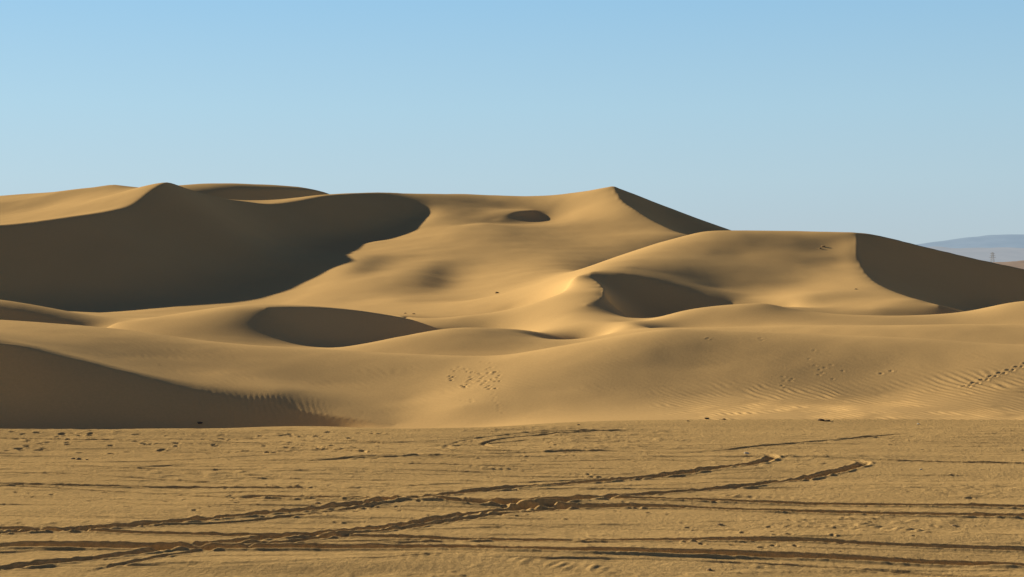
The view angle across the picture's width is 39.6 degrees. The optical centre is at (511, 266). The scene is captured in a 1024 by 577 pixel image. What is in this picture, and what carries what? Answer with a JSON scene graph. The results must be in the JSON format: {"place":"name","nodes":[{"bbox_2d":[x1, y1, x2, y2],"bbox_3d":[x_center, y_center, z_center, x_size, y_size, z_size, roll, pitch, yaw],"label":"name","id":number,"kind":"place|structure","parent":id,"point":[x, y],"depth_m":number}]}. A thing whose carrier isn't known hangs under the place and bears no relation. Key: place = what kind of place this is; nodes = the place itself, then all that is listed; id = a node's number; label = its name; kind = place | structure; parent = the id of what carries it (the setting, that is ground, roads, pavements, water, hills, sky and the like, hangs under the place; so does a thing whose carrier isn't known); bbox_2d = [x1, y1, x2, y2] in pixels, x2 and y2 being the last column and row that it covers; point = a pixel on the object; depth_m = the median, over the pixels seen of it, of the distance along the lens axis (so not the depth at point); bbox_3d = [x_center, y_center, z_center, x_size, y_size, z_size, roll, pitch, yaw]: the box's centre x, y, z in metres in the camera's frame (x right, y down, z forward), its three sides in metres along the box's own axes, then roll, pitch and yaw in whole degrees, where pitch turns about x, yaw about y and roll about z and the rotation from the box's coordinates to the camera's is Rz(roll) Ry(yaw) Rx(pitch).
{"place":"outdoors","nodes":[
{"label":"outdoors","id":0,"kind":"place"},
{"bbox_2d":[30,183,327,199],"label":"sand dune","id":1,"kind":"structure","parent":0,"point":[235,191],"depth_m":259.52},
{"bbox_2d":[0,182,438,317],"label":"sand dune","id":2,"kind":"structure","parent":0,"point":[151,250],"depth_m":158.08},
{"bbox_2d":[0,297,612,355],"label":"sand dune","id":3,"kind":"structure","parent":0,"point":[567,322],"depth_m":79.78},
{"bbox_2d":[279,186,728,320],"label":"sand dune","id":4,"kind":"structure","parent":0,"point":[459,256],"depth_m":169.65},
{"bbox_2d":[0,419,1023,576],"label":"ground","id":5,"kind":"structure","parent":0,"point":[785,498],"depth_m":30.26},
{"bbox_2d":[0,320,1023,428],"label":"sand dune","id":6,"kind":"structure","parent":0,"point":[59,376],"depth_m":53.21},
{"bbox_2d":[0,0,1023,244],"label":"sky","id":7,"kind":"structure","parent":0,"point":[902,120]},
{"bbox_2d":[575,230,1023,317],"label":"sand dune","id":8,"kind":"structure","parent":0,"point":[882,275],"depth_m":117.98},
{"bbox_2d":[613,301,1023,344],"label":"sand dune","id":9,"kind":"structure","parent":0,"point":[1001,324],"depth_m":79.30},
{"bbox_2d":[916,234,1023,247],"bbox_3d":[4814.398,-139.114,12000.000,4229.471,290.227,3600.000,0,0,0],"label":"distant hills","id":10,"kind":"structure","parent":0,"point":[1004,240],"depth_m":11664.79},
{"bbox_2d":[927,246,1023,261],"bbox_3d":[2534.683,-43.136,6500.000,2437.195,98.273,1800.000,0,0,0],"label":"distant hills","id":11,"kind":"structure","parent":0,"point":[1005,254],"depth_m":6165.71},
{"bbox_2d":[993,260,1023,268],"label":"distant hills","id":12,"kind":"structure","parent":0,"point":[1018,264],"depth_m":1662.66}
]}

